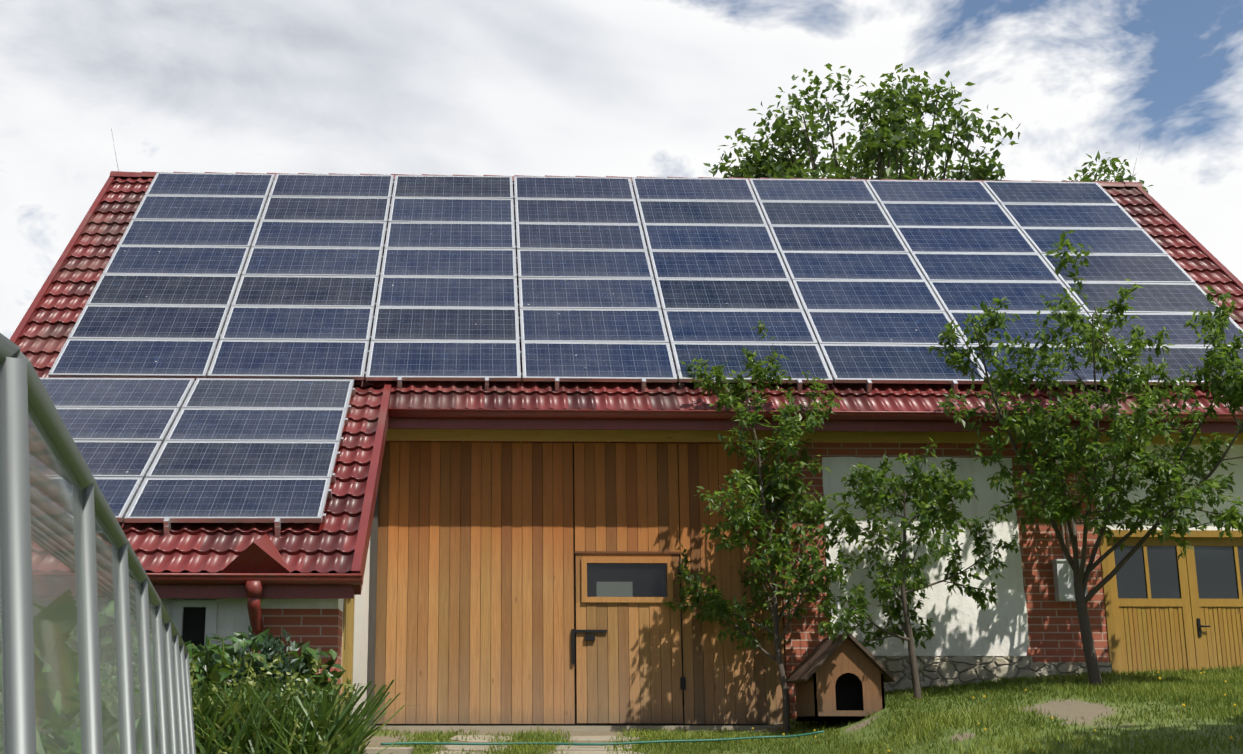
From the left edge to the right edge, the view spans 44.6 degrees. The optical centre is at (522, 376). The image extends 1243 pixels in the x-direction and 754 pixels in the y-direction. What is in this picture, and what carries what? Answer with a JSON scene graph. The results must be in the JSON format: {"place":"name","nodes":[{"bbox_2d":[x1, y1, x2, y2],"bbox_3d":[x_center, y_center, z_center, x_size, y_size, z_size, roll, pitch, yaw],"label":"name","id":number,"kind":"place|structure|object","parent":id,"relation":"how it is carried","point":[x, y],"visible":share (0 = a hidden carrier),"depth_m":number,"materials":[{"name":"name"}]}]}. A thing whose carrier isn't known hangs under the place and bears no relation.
{"place":"outdoors","nodes":[
{"label":"outdoors","id":0,"kind":"place"},
{"bbox_2d":[337,610,342,694],"bbox_3d":[-1.439,2.501,11.777,0.005,1.340,0.363,0,-13,-2],"label":"wall edge","id":1,"kind":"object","parent":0,"point":[339,649],"depth_m":11.85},
{"bbox_2d":[597,582,632,596],"bbox_3d":[1.023,2.412,16.727,0.400,0.280,0.001,0,-13,-2],"label":"barn window","id":2,"kind":"structure","parent":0,"point":[600,592],"depth_m":16.74,"materials":[{"name":"grey glass"}]},
{"bbox_2d":[0,0,1242,339],"label":"sky","id":3,"kind":"structure","parent":0,"point":[572,88],"materials":[{"name":"white"}]},
{"bbox_2d":[360,667,1242,753],"bbox_3d":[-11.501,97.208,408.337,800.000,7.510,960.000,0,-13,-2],"label":"ground","id":4,"kind":"structure","parent":0,"point":[1080,708],"depth_m":12.08,"materials":[{"name":"green plant"}]},
{"bbox_2d":[0,588,153,753],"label":"plant","id":5,"kind":"object","parent":4,"relation":"on","point":[55,697],"depth_m":2.62,"materials":[{"name":"green plant"}]},
{"bbox_2d":[0,333,195,753],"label":"greenhouse frame","id":6,"kind":"object","parent":4,"relation":"on","point":[22,389],"visible":0.92,"depth_m":1.55,"materials":[{"name":"silver metal"}]},
{"bbox_2d":[0,408,192,753],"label":"greenhouse glass","id":7,"kind":"object","parent":6,"relation":"attached to","point":[71,589],"visible":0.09,"depth_m":1.53,"materials":[{"name":"clear glass"}]},
{"bbox_2d":[0,600,339,720],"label":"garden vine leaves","id":8,"kind":"object","parent":4,"relation":"on","point":[135,633],"visible":0.02,"depth_m":11.39,"materials":[{"name":"green plant"}]},
{"bbox_2d":[0,611,345,736],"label":"garden shrubs","id":9,"kind":"object","parent":4,"relation":"on","point":[216,658],"depth_m":10.57,"materials":[{"name":"green plant"}]},
{"bbox_2d":[0,652,436,753],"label":"tall garden leaves","id":10,"kind":"object","parent":4,"relation":"on","point":[240,719],"visible":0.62,"depth_m":9.21,"materials":[{"name":"green plant"}]},
{"bbox_2d":[222,625,311,712],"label":"dark garden bush leaves","id":11,"kind":"object","parent":4,"relation":"on","point":[267,651],"visible":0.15,"depth_m":10.57,"materials":[{"name":"green plant"}]},
{"bbox_2d":[261,609,338,681],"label":"brick wall","id":12,"kind":"structure","parent":4,"relation":"on","point":[316,628],"depth_m":11.71,"materials":[{"name":"red brick"}]},
{"bbox_2d":[358,726,782,753],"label":"paving slabs","id":13,"kind":"structure","parent":4,"relation":"on","point":[400,750],"depth_m":13.99,"materials":[{"name":"grey concrete"}]},
{"bbox_2d":[380,730,823,745],"bbox_3d":[0.732,3.150,13.160,3.932,0.128,0.179,2,-13,-8],"label":"garden hose","id":14,"kind":"object","parent":4,"relation":"on","point":[555,743],"visible":0.9,"depth_m":13.10,"materials":[{"name":"teal"}]},
{"bbox_2d":[32,408,1242,653],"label":"gutters and downpipes","id":15,"kind":"object","parent":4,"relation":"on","point":[256,572],"visible":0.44,"depth_m":14.95,"materials":[{"name":"red metal"}]},
{"bbox_2d":[33,444,1242,723],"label":"plaster walls","id":16,"kind":"structure","parent":4,"relation":"on","point":[961,624],"depth_m":15.23,"materials":[{"name":"white paint"}]},
{"bbox_2d":[182,607,205,645],"bbox_3d":[-2.541,1.939,11.701,0.180,0.300,0.022,0,-13,-2],"label":"window","id":17,"kind":"structure","parent":16,"relation":"in","point":[194,625],"depth_m":11.69,"materials":[{"name":"black glass"}]},
{"bbox_2d":[171,600,218,649],"bbox_3d":[-2.540,1.943,11.662,0.410,0.425,0.095,0,-13,-2],"label":"window frame","id":18,"kind":"object","parent":16,"relation":"attached to","point":[177,614],"visible":0.58,"depth_m":11.66,"materials":[{"name":"white paint"}]},
{"bbox_2d":[341,595,354,718],"bbox_3d":[-1.507,2.259,12.597,0.112,1.480,0.950,0,-13,-2],"label":"annex door","id":19,"kind":"structure","parent":16,"relation":"attached to","point":[347,652],"depth_m":12.96,"materials":[{"name":"yellow wood"}]},
{"bbox_2d":[344,606,345,649],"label":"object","id":20,"kind":"object","parent":19,"relation":"attached to","point":[345,624],"visible":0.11,"depth_m":12.61,"materials":[{"name":"wood"}]},
{"bbox_2d":[366,442,765,726],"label":"door plank gaps","id":21,"kind":"object","parent":16,"relation":"attached to","point":[372,603],"visible":0.06,"depth_m":15.03,"materials":[{"name":"brown wood"}]},
{"bbox_2d":[374,442,784,723],"bbox_3d":[0.578,2.048,15.175,4.076,2.810,0.061,0,-13,-2],"label":"barn door","id":22,"kind":"structure","parent":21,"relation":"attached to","point":[726,683],"depth_m":15.13,"materials":[{"name":"brown wood"}]},
{"bbox_2d":[587,563,666,596],"bbox_3d":[1.053,2.047,15.192,0.810,0.340,0.001,0,-13,-2],"label":"window glass","id":23,"kind":"object","parent":22,"relation":"in","point":[624,581],"visible":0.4,"depth_m":15.19,"materials":[{"name":"grey glass"}]},
{"bbox_2d":[571,558,685,704],"bbox_3d":[1.054,2.533,15.051,1.130,1.450,0.028,0,-13,-2],"label":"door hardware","id":24,"kind":"object","parent":22,"relation":"attached to","point":[682,678],"visible":0.92,"depth_m":15.01,"materials":[{"name":"black metal"}]},
{"bbox_2d":[10,171,1242,594],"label":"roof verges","id":25,"kind":"structure","parent":16,"relation":"on","point":[362,543],"depth_m":16.70,"materials":[{"name":"red tile"}]},
{"bbox_2d":[111,128,1142,180],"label":"lightning rods","id":26,"kind":"object","parent":25,"relation":"on","point":[1131,179],"visible":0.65,"depth_m":20.90,"materials":[{"name":"grey metal"}]},
{"bbox_2d":[16,176,1242,572],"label":"roof tiles","id":27,"kind":"object","parent":25,"relation":"on","point":[328,544],"visible":0.06,"depth_m":15.33,"materials":[{"name":"red tile"}]},
{"bbox_2d":[28,172,1242,537],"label":"solar panels","id":28,"kind":"object","parent":25,"relation":"on","point":[168,412],"visible":0.94,"depth_m":17.12,"materials":[{"name":"blue glass"}]},
{"bbox_2d":[587,563,666,603],"bbox_3d":[1.008,2.404,16.739,2.010,1.940,0.001,0,-13,-2],"label":"barn interior","id":29,"kind":"object","parent":16,"relation":"attached to","point":[662,579],"depth_m":16.79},
{"bbox_2d":[386,429,1242,444],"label":"lintel beam","id":30,"kind":"structure","parent":16,"relation":"attached to","point":[643,435],"depth_m":15.48,"materials":[{"name":"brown wood"}]},
{"bbox_2d":[1100,530,1242,672],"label":"yellow door","id":31,"kind":"structure","parent":16,"relation":"in","point":[1148,632],"depth_m":15.31,"materials":[{"name":"yellow wood"}]},
{"bbox_2d":[1197,618,1209,635],"bbox_3d":[6.888,2.530,15.241,0.115,0.180,0.040,0,-13,-2],"label":"door handle","id":32,"kind":"object","parent":31,"relation":"attached to","point":[1199,625],"visible":1,"depth_m":15.24,"materials":[{"name":"black metal"}]},
{"bbox_2d":[385,440,1109,720],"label":"brick wall","id":33,"kind":"structure","parent":4,"relation":"on","point":[1054,632],"depth_m":15.29,"materials":[{"name":"red brick"}]},
{"bbox_2d":[1056,469,1069,558],"bbox_3d":[5.533,1.290,15.447,0.090,1.210,0.035,0,-13,-2],"label":"cable conduit","id":34,"kind":"object","parent":33,"relation":"attached to","point":[1062,532],"depth_m":15.36,"materials":[{"name":"grey plastic"}]},
{"bbox_2d":[1051,559,1087,601],"bbox_3d":[5.534,2.054,15.224,0.320,0.420,0.125,0,-13,-2],"label":"meter box","id":35,"kind":"object","parent":33,"relation":"attached to","point":[1063,580],"visible":0.57,"depth_m":15.18,"materials":[{"name":"grey"}]},
{"bbox_2d":[663,320,870,732],"bbox_3d":[2.352,1.466,14.580,1.950,4.153,1.938,0,-13,-2],"label":"tree","id":36,"kind":"object","parent":4,"relation":"on","point":[780,486],"depth_m":14.56,"materials":[{"name":"green plant"}]},
{"bbox_2d":[795,638,884,720],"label":"dog house","id":37,"kind":"structure","parent":4,"relation":"on","point":[815,696],"depth_m":13.67,"materials":[{"name":"brown wood"}]},
{"bbox_2d":[809,663,862,709],"bbox_3d":[2.948,2.894,13.951,0.580,0.480,0.020,0,-13,-2],"label":"doghouse opening","id":38,"kind":"object","parent":37,"relation":"in","point":[848,689],"visible":0.29,"depth_m":13.94,"materials":[{"name":"black"}]},
{"bbox_2d":[786,633,896,683],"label":"doghouse roof","id":39,"kind":"structure","parent":37,"relation":"attached to","point":[819,655],"depth_m":13.75,"materials":[{"name":"brown wood"}]},
{"bbox_2d":[810,437,1020,698],"bbox_3d":[3.620,1.882,14.176,2.110,2.544,2.152,0,-13,-2],"label":"tree","id":40,"kind":"object","parent":4,"relation":"on","point":[930,485],"depth_m":14.09,"materials":[{"name":"green plant"}]},
{"bbox_2d":[874,656,1111,692],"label":"stone plinth","id":41,"kind":"structure","parent":4,"relation":"on","point":[937,671],"depth_m":15.01,"materials":[{"name":"grey stone"}]},
{"bbox_2d":[752,671,1235,751],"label":"dandelion flowers","id":42,"kind":"object","parent":4,"relation":"on","point":[1033,750],"visible":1,"depth_m":11.61,"materials":[{"name":"yellow plant"}]},
{"bbox_2d":[1064,150,1153,192],"bbox_3d":[13.751,0.852,33.869,3.131,12.815,3.269,-11,-17,39],"label":"small tree","id":43,"kind":"object","parent":4,"relation":"on","point":[1099,170],"depth_m":35.44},
{"bbox_2d":[370,663,1242,753],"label":"lawn grass","id":44,"kind":"structure","parent":0,"point":[1181,688],"depth_m":12.74,"materials":[{"name":"green plant"}]},
{"bbox_2d":[927,230,1242,685],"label":"tree","id":45,"kind":"object","parent":44,"relation":"on","point":[1232,397],"depth_m":13.95,"materials":[{"name":"green plant"}]},
{"bbox_2d":[703,63,1019,180],"bbox_3d":[7.348,-0.007,30.938,7.957,13.170,7.920,0,-13,-2],"label":"tree","id":46,"kind":"object","parent":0,"point":[896,138],"depth_m":30.74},
{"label":"garden squash stalks","id":47,"kind":"object","parent":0,"visible":0},
{"bbox_2d":[39,628,269,723],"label":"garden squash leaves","id":48,"kind":"object","parent":47,"relation":"attached to","point":[200,647],"visible":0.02,"depth_m":11.05,"materials":[{"name":"green plant"}]}
]}

